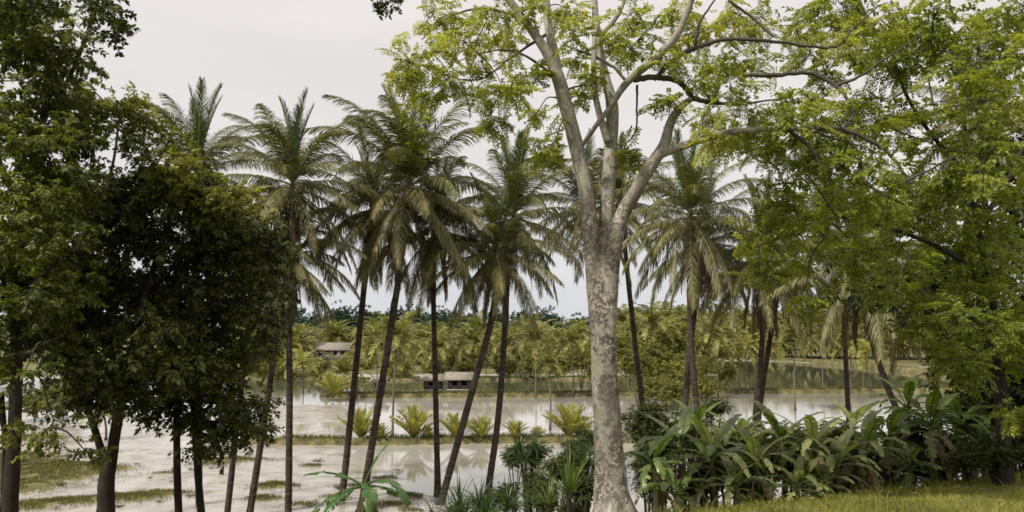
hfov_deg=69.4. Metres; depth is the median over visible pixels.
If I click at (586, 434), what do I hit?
shrub
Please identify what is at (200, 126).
coconut palm
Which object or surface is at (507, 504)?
screw pine
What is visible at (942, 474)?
shrub
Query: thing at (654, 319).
coconut palm
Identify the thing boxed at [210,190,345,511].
coconut palm
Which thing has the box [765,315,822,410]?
coconut palm
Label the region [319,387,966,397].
dike
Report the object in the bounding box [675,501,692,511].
weed
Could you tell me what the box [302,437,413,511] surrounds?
banana plant
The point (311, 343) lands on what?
coconut palm
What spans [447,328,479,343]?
coconut palm
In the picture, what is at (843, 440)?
banana plant
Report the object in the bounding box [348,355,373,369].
bush
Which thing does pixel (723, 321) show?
coconut palm
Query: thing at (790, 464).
shrub
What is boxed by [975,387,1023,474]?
shrub
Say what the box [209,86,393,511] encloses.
coconut palm
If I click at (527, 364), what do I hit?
bush
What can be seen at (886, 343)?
coconut palm
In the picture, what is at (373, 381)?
stilt hut
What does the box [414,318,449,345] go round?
coconut palm
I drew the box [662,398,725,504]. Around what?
banana plant
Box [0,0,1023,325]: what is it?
sky
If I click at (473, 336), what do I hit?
coconut palm
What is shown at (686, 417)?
banana plant
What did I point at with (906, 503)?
bank grass
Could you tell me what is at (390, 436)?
dike grass
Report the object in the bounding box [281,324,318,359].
coconut palm
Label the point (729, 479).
banana plant
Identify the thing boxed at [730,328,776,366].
coconut palm
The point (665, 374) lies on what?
bush
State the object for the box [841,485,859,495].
weed
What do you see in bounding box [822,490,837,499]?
weed
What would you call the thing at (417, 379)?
dike
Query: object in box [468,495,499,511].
shrub
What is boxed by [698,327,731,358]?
coconut palm
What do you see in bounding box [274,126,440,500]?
coconut palm
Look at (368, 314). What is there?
forest tree
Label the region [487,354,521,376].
bush
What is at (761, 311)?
coconut palm
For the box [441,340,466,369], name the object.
coconut palm
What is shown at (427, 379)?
stilt hut
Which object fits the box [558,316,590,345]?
coconut palm
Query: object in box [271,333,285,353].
coconut palm
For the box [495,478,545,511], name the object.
screw pine
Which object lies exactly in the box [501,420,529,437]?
palm clump
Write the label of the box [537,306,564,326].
forest tree
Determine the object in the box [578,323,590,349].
coconut palm
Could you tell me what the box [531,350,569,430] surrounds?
coconut palm
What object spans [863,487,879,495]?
weed
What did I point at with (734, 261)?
coconut palm
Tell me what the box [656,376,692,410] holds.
bush
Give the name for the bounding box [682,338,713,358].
coconut palm
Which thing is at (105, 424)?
coconut palm
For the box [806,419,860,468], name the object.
shrub
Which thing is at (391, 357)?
coconut palm
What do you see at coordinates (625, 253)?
coconut palm
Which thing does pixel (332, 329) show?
coconut palm
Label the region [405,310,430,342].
forest tree
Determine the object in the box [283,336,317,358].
coconut palm
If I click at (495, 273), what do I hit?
coconut palm
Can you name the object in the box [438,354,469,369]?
coconut palm
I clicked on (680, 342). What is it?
bush
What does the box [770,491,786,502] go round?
weed
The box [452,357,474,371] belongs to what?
bush
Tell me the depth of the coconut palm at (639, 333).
143.18 m
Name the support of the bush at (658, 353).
on the ground at (149, 450)
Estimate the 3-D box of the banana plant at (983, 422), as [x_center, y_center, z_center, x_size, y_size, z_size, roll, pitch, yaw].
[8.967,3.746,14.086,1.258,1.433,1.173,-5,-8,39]
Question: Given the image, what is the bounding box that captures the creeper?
[386,102,437,172]
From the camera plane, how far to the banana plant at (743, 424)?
13.87 m
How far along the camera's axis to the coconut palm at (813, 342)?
198.56 m
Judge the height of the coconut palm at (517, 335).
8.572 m
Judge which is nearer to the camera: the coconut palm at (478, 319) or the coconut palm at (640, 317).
the coconut palm at (640, 317)
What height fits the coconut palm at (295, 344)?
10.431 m
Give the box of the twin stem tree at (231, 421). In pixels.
[125,193,309,511]
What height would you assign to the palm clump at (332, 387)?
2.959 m
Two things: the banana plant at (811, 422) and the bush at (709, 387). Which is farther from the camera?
the bush at (709, 387)
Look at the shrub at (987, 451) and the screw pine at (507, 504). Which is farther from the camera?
the shrub at (987, 451)
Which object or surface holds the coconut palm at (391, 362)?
on the ground at (149, 450)
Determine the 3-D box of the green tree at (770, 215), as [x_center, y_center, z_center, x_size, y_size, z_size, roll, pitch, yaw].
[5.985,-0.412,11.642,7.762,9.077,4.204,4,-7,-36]
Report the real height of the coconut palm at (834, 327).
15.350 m
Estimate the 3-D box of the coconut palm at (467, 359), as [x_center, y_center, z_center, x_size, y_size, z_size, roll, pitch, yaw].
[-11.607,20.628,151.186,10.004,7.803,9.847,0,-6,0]
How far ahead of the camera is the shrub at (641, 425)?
14.62 m
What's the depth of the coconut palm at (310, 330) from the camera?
222.75 m
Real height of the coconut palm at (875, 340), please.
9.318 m
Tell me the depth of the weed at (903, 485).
12.17 m
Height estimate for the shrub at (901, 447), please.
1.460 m
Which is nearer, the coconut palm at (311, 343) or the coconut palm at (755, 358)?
the coconut palm at (755, 358)
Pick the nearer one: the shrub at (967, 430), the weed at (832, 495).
the weed at (832, 495)
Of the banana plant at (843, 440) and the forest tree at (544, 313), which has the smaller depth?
the banana plant at (843, 440)
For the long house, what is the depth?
193.28 m
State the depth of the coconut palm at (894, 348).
30.77 m
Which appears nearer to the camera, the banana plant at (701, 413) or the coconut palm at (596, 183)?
the banana plant at (701, 413)
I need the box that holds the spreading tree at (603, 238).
[371,0,955,511]
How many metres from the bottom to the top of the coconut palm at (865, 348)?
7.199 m
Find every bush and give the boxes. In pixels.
[5,380,62,420]
[46,375,67,415]
[256,348,285,372]
[266,359,298,380]
[293,356,333,377]
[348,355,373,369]
[387,359,413,377]
[420,356,444,373]
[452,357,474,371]
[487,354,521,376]
[515,349,545,378]
[539,349,583,389]
[565,343,590,389]
[579,365,590,380]
[616,331,644,389]
[616,346,659,406]
[626,370,669,409]
[627,337,680,399]
[642,361,690,402]
[645,323,695,373]
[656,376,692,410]
[657,351,710,382]
[690,370,729,402]
[695,349,722,397]
[713,363,739,386]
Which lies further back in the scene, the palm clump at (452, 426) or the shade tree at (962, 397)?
the palm clump at (452, 426)
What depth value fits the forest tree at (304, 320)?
331.87 m
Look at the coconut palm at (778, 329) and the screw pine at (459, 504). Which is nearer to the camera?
the screw pine at (459, 504)
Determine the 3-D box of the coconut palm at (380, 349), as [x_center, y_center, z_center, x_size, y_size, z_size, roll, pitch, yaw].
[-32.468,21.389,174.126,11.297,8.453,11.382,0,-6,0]
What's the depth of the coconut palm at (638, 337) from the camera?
133.49 m
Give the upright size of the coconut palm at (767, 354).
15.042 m
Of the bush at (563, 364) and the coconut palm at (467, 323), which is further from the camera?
the coconut palm at (467, 323)
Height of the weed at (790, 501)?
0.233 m
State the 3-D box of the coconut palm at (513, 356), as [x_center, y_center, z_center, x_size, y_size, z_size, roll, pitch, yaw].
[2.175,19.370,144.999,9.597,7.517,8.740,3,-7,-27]
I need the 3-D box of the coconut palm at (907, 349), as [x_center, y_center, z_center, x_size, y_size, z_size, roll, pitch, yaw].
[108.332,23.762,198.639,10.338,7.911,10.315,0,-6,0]
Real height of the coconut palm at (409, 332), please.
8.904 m
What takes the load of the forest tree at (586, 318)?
on the ground at (149, 450)
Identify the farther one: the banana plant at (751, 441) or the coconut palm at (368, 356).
the coconut palm at (368, 356)
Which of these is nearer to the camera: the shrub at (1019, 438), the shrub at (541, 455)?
the shrub at (1019, 438)
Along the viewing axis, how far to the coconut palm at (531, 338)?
85.58 m
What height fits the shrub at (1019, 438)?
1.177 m
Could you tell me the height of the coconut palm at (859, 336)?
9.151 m
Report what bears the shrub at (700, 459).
on the ground at (149, 450)
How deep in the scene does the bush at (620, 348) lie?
93.43 m
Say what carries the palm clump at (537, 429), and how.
on the dike at (409, 441)
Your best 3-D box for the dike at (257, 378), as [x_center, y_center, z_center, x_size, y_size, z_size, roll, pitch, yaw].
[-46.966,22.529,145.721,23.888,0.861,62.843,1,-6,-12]
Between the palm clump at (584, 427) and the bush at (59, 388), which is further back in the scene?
the bush at (59, 388)
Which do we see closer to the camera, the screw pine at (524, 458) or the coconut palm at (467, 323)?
the screw pine at (524, 458)
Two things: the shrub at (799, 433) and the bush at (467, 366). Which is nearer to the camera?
the shrub at (799, 433)
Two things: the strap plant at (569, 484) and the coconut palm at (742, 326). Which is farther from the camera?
the coconut palm at (742, 326)
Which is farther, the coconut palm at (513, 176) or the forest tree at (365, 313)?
the forest tree at (365, 313)
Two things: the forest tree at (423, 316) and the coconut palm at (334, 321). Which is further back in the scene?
the forest tree at (423, 316)
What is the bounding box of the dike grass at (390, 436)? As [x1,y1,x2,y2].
[237,356,955,443]
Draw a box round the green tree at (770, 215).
[720,0,1023,486]
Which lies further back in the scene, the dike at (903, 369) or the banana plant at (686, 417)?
the dike at (903, 369)
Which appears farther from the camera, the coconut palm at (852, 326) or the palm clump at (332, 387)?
the palm clump at (332, 387)
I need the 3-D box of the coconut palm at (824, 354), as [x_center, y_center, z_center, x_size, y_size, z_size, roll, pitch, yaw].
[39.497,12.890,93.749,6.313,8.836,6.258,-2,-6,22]
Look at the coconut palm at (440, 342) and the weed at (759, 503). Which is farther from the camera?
the coconut palm at (440, 342)
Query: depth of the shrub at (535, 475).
13.51 m
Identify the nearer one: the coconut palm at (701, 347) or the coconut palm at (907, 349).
the coconut palm at (701, 347)
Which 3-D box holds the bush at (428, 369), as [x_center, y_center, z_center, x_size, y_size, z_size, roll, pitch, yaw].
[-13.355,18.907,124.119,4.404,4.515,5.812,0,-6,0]
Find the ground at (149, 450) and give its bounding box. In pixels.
[0,339,1023,511]
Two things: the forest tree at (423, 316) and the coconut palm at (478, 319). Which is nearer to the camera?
the coconut palm at (478, 319)
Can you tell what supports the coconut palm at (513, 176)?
on the ground at (149, 450)
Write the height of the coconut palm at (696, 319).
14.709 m
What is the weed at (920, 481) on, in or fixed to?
on the ground at (149, 450)
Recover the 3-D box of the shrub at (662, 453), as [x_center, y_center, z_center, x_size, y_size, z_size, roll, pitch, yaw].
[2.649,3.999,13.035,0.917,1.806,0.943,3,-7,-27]
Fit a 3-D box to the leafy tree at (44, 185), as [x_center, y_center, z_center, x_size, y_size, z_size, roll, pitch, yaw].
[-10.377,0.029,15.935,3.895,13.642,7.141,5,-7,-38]
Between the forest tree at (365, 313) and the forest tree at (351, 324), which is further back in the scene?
the forest tree at (365, 313)
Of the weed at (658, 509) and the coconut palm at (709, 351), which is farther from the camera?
the coconut palm at (709, 351)
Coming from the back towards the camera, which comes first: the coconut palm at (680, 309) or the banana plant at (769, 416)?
the coconut palm at (680, 309)
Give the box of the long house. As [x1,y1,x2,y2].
[312,342,354,358]
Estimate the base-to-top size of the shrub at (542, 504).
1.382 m
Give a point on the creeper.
(423, 148)
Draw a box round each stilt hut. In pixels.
[369,377,389,392]
[419,374,444,391]
[444,372,473,391]
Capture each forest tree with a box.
[292,307,311,325]
[295,310,332,323]
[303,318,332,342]
[323,300,353,324]
[334,305,368,335]
[346,305,377,325]
[356,310,388,335]
[378,305,415,320]
[405,305,426,322]
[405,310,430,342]
[420,314,453,327]
[421,305,452,322]
[438,311,471,326]
[447,314,473,333]
[485,313,514,329]
[509,310,535,323]
[524,304,556,323]
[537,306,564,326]
[549,315,570,330]
[561,312,588,325]
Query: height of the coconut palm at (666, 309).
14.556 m
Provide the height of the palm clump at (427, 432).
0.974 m
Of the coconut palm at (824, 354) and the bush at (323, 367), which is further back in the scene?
the bush at (323, 367)
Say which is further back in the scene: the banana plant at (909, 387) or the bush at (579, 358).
the bush at (579, 358)
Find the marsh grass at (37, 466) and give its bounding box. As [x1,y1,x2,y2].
[0,363,423,511]
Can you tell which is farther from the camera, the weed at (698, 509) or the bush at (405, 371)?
the bush at (405, 371)
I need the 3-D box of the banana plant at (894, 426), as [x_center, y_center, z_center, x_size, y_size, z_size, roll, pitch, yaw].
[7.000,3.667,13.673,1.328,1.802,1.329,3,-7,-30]
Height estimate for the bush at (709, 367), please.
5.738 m
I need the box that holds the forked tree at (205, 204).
[32,78,288,511]
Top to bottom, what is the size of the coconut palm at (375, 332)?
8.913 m
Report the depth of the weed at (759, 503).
10.98 m
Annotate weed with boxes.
[651,504,667,511]
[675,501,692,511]
[692,505,707,511]
[709,498,727,508]
[726,501,739,511]
[737,494,757,505]
[756,499,770,508]
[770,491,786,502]
[789,495,805,504]
[804,488,825,498]
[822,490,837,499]
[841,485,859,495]
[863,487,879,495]
[879,480,896,490]
[901,481,920,491]
[918,477,938,487]
[933,474,955,486]
[958,473,979,482]
[977,471,989,478]
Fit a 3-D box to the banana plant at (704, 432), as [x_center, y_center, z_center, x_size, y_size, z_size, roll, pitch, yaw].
[3.242,3.467,12.070,1.321,1.734,1.669,1,-6,-11]
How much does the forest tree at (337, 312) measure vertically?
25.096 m
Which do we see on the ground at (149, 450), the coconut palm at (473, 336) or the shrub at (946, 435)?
the shrub at (946, 435)
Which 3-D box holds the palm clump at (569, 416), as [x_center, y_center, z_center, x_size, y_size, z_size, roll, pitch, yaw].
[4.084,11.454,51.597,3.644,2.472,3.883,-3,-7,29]
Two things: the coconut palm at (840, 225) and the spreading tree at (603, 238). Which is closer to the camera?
the spreading tree at (603, 238)
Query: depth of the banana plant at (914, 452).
12.99 m
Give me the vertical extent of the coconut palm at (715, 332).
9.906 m
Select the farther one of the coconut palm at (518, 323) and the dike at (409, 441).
the coconut palm at (518, 323)
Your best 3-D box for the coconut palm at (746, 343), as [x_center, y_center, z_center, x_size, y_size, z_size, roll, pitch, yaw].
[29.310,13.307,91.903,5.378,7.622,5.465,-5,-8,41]
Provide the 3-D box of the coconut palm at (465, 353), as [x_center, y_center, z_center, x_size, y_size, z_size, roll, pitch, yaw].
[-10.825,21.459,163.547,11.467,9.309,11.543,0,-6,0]
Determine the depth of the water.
73.67 m
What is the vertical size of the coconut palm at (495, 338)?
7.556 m
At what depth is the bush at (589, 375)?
103.37 m
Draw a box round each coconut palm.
[78,410,123,439]
[112,76,283,505]
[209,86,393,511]
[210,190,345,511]
[246,177,368,511]
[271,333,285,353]
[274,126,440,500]
[277,348,324,392]
[279,329,316,361]
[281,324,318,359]
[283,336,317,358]
[292,323,318,346]
[294,323,320,355]
[301,81,497,511]
[302,326,320,349]
[313,349,374,397]
[314,322,347,341]
[316,319,350,341]
[317,321,347,341]
[319,321,355,341]
[340,330,365,348]
[347,321,395,387]
[350,330,389,360]
[351,318,388,343]
[351,349,382,368]
[352,309,439,436]
[354,155,523,496]
[374,356,394,371]
[380,342,413,363]
[390,341,420,364]
[400,336,451,370]
[402,323,445,365]
[402,324,416,358]
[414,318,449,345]
[415,172,567,504]
[416,336,452,367]
[417,326,464,373]
[423,124,598,494]
[428,323,452,347]
[437,321,457,333]
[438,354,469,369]
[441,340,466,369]
[446,318,474,340]
[446,318,500,366]
[446,334,481,364]
[446,342,476,366]
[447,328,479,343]
[451,333,476,360]
[455,310,500,335]
[456,341,496,366]
[468,324,499,354]
[475,331,499,373]
[475,342,510,366]
[482,323,532,374]
[497,326,530,349]
[497,336,540,367]
[505,128,667,288]
[507,317,563,397]
[508,314,548,356]
[516,343,546,366]
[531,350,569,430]
[538,322,563,341]
[539,328,579,355]
[540,333,583,356]
[548,322,590,396]
[550,339,571,352]
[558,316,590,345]
[563,131,699,453]
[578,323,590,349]
[616,303,638,329]
[616,313,649,342]
[619,323,645,342]
[620,310,645,328]
[621,126,782,507]
[621,314,663,340]
[623,301,683,350]
[628,331,650,345]
[637,318,687,338]
[642,169,769,475]
[644,301,686,326]
[660,305,702,353]
[661,315,687,338]
[672,308,707,328]
[673,319,700,343]
[679,168,861,425]
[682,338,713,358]
[684,337,726,367]
[687,314,743,394]
[695,318,727,359]
[696,325,727,357]
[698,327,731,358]
[701,331,725,364]
[702,342,749,371]
[706,303,737,318]
[709,313,736,339]
[711,193,860,420]
[717,321,745,360]
[724,332,766,393]
[725,327,750,365]
[726,319,755,353]
[728,306,752,320]
[729,317,767,343]
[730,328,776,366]
[735,316,766,356]
[737,331,780,365]
[754,331,797,358]
[757,163,931,408]
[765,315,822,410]
[766,319,791,340]
[767,309,805,334]
[773,331,796,357]
[776,157,920,421]
[795,329,826,355]
[797,325,849,387]
[816,308,848,357]
[825,330,864,358]
[829,321,875,388]
[848,337,887,395]
[857,208,1022,434]
[861,313,895,357]
[861,330,888,355]
[866,331,909,359]
[876,32,1023,254]
[895,341,928,356]
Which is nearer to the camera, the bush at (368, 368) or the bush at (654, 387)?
the bush at (654, 387)
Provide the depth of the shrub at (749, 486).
12.53 m
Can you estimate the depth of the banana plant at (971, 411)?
14.26 m
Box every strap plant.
[528,473,562,511]
[529,441,593,511]
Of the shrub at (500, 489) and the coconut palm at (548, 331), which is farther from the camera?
the coconut palm at (548, 331)
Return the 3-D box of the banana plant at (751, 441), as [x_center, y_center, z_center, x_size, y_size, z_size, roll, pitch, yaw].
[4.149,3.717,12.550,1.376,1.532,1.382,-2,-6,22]
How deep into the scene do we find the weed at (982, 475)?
13.28 m
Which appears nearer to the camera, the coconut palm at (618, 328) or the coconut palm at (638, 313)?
the coconut palm at (618, 328)
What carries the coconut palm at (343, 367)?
on the ground at (149, 450)
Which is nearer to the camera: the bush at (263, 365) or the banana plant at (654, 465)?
the banana plant at (654, 465)
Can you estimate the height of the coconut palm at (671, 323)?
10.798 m
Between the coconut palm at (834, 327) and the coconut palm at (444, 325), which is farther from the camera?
the coconut palm at (444, 325)
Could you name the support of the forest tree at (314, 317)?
on the ground at (149, 450)
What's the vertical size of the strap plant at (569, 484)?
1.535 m
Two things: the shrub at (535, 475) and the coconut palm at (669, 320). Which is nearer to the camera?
the shrub at (535, 475)
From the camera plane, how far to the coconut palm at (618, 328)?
145.90 m
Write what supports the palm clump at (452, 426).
on the dike at (409, 441)
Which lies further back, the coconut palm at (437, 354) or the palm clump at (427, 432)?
the coconut palm at (437, 354)
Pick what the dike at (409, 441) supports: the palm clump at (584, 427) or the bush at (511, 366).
the palm clump at (584, 427)
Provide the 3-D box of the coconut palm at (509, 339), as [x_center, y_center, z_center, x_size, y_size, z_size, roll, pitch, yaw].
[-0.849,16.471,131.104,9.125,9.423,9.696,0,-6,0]
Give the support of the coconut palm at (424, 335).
on the ground at (149, 450)
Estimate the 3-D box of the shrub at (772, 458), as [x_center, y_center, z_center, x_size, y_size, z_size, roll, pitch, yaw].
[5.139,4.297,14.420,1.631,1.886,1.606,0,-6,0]
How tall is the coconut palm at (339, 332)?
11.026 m
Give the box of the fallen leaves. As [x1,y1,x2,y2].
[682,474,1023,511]
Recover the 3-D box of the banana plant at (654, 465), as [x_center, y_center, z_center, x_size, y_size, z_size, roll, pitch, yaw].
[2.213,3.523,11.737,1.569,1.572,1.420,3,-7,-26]
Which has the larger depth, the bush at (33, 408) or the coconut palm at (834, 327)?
the coconut palm at (834, 327)
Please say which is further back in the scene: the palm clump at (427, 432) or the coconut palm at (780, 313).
the coconut palm at (780, 313)
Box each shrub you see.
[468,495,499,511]
[489,481,523,511]
[498,443,524,503]
[520,467,558,511]
[522,480,561,511]
[524,441,554,508]
[539,450,577,504]
[552,496,585,511]
[553,463,593,511]
[560,435,593,510]
[574,427,593,474]
[621,396,675,511]
[626,455,678,511]
[634,432,692,508]
[656,408,714,508]
[674,462,723,508]
[689,447,736,494]
[695,424,764,505]
[696,396,734,506]
[725,469,774,502]
[730,418,769,441]
[746,430,803,496]
[764,419,806,501]
[780,437,849,498]
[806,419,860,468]
[819,466,872,495]
[822,444,901,473]
[870,463,915,487]
[875,435,926,486]
[887,407,927,485]
[907,450,956,484]
[917,423,965,478]
[942,439,986,482]
[943,401,993,442]
[961,430,1023,485]
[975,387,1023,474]
[986,422,1023,480]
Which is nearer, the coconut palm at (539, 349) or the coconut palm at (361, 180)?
the coconut palm at (361, 180)
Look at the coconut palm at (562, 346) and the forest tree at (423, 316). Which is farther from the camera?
the forest tree at (423, 316)
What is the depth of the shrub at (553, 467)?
13.60 m
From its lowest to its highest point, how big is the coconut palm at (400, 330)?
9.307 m
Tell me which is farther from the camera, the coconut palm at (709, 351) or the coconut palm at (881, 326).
the coconut palm at (881, 326)
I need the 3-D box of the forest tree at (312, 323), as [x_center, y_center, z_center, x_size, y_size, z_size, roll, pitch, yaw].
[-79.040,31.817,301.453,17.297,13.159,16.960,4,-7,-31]
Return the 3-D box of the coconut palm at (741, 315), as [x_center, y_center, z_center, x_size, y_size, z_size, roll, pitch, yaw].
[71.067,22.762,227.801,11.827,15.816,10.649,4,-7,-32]
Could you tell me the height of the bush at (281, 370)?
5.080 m
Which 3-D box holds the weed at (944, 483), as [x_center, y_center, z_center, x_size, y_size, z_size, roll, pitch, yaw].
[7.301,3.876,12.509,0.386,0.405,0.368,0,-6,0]
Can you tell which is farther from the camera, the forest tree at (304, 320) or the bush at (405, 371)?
the forest tree at (304, 320)
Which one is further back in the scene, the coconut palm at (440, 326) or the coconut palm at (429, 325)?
the coconut palm at (429, 325)
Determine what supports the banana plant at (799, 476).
on the ground at (149, 450)
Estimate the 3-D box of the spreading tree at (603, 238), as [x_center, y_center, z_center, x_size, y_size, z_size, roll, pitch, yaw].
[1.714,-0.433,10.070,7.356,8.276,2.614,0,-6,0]
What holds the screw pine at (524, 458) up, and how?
on the ground at (149, 450)
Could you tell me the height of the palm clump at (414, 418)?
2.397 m
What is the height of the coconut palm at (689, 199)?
17.215 m
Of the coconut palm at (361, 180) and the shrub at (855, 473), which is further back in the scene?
the coconut palm at (361, 180)
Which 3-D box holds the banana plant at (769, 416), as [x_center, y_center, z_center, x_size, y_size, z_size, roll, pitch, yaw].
[4.819,3.612,13.151,1.420,1.992,1.459,-3,-7,30]
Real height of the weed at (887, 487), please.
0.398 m
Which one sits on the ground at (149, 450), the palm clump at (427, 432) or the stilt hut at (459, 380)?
the stilt hut at (459, 380)
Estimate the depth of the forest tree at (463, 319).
302.63 m
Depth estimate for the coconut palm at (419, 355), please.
137.41 m
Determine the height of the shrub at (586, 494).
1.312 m
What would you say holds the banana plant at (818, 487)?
on the ground at (149, 450)
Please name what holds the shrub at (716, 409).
on the ground at (149, 450)
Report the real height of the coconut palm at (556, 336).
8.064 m
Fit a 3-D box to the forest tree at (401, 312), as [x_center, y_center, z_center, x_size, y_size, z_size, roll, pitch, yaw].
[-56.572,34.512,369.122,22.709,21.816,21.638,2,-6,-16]
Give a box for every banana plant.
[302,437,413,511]
[622,425,710,511]
[631,404,724,506]
[636,459,710,511]
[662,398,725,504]
[675,414,761,506]
[701,454,779,509]
[706,410,776,466]
[717,425,798,504]
[738,400,823,498]
[761,456,837,501]
[767,411,866,494]
[794,428,883,494]
[794,453,854,497]
[816,410,922,493]
[818,400,887,471]
[846,407,929,484]
[865,374,947,472]
[878,442,952,489]
[883,386,986,482]
[918,397,994,479]
[948,412,1021,478]
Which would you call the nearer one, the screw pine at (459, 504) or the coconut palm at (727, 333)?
the screw pine at (459, 504)
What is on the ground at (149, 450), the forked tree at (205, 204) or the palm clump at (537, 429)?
the forked tree at (205, 204)
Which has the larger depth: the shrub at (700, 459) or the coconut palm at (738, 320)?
the coconut palm at (738, 320)
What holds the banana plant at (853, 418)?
on the ground at (149, 450)
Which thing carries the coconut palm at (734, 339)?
on the ground at (149, 450)
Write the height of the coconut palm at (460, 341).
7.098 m
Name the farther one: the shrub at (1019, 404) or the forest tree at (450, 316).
the forest tree at (450, 316)
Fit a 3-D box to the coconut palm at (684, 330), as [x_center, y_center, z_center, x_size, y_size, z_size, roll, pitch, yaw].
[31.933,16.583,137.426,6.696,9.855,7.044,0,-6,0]
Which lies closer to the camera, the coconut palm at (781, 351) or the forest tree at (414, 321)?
the coconut palm at (781, 351)
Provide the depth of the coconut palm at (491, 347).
157.03 m
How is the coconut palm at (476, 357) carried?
on the ground at (149, 450)
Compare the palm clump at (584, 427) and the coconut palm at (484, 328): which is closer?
the palm clump at (584, 427)
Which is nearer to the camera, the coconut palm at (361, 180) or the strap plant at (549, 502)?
the strap plant at (549, 502)
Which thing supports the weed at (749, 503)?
on the ground at (149, 450)
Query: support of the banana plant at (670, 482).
on the ground at (149, 450)
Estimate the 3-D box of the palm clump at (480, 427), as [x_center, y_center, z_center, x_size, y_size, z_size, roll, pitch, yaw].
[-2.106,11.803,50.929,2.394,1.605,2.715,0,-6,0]
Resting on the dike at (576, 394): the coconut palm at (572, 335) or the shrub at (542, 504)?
the coconut palm at (572, 335)
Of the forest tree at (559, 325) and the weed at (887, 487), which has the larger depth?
the forest tree at (559, 325)
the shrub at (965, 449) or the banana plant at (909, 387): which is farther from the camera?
the banana plant at (909, 387)
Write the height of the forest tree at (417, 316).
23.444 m
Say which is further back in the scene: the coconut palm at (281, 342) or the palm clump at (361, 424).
the coconut palm at (281, 342)
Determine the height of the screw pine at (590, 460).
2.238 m
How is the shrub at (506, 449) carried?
on the ground at (149, 450)
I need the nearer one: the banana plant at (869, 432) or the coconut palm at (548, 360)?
the banana plant at (869, 432)
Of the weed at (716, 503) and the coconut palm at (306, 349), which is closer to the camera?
the weed at (716, 503)
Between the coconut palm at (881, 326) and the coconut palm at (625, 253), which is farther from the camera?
the coconut palm at (881, 326)
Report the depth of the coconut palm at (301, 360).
93.54 m
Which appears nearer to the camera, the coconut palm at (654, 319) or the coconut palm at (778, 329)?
the coconut palm at (654, 319)
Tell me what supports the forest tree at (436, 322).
on the ground at (149, 450)
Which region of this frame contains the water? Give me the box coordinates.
[0,361,1021,511]
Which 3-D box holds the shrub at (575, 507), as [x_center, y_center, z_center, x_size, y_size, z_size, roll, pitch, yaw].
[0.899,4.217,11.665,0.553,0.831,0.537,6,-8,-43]
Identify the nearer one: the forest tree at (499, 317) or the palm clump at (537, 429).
the palm clump at (537, 429)
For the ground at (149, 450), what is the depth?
39.73 m
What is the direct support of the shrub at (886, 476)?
on the ground at (149, 450)
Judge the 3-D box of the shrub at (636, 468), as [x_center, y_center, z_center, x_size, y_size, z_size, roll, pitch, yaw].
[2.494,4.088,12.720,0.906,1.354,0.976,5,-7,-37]
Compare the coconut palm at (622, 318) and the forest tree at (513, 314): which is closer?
the coconut palm at (622, 318)
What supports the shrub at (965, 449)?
on the ground at (149, 450)
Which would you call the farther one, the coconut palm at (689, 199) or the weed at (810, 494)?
the coconut palm at (689, 199)
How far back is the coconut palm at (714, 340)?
144.63 m
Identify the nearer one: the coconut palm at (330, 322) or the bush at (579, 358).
the bush at (579, 358)
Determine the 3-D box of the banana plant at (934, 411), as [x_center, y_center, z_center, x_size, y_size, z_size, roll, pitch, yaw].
[7.822,3.416,13.648,1.584,1.996,1.646,6,-8,-43]
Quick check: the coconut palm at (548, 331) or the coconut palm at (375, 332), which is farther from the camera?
the coconut palm at (548, 331)
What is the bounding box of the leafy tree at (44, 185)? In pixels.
[0,0,140,511]
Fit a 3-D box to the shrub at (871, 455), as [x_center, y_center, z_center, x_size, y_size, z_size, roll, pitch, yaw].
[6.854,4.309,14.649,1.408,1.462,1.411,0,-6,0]
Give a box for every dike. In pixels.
[224,372,326,380]
[249,435,671,445]
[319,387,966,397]
[365,377,590,381]
[757,356,945,374]
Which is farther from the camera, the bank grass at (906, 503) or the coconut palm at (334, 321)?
the coconut palm at (334, 321)
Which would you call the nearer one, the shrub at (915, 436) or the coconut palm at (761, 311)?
the shrub at (915, 436)
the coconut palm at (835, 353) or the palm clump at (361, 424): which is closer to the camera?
the palm clump at (361, 424)
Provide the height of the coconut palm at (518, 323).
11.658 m
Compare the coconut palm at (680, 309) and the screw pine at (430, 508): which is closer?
the screw pine at (430, 508)
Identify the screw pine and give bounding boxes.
[410,488,471,511]
[429,472,501,511]
[466,475,533,511]
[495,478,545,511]
[498,425,558,508]
[551,429,594,511]
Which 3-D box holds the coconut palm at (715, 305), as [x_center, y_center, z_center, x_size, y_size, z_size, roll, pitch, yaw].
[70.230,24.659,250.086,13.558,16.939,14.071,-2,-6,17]
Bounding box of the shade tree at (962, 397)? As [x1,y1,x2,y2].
[764,9,1023,474]
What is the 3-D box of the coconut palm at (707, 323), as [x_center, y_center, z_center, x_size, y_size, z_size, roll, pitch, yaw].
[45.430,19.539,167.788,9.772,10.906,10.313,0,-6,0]
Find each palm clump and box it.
[315,372,350,398]
[337,407,384,436]
[367,424,393,438]
[389,404,432,437]
[416,425,439,437]
[439,412,472,437]
[467,416,493,438]
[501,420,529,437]
[529,425,547,436]
[540,402,592,435]
[561,415,593,434]
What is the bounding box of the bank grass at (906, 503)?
[640,468,1023,511]
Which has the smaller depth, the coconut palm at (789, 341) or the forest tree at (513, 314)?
the coconut palm at (789, 341)
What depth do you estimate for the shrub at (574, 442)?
14.64 m
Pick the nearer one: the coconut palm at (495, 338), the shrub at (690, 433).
the shrub at (690, 433)
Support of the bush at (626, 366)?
on the ground at (149, 450)
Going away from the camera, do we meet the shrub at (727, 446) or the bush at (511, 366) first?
the shrub at (727, 446)
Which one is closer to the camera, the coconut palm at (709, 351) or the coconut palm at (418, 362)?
the coconut palm at (709, 351)
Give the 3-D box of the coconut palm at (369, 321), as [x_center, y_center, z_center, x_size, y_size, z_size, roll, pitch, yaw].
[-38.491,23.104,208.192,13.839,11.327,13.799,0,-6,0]
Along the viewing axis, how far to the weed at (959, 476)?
12.84 m

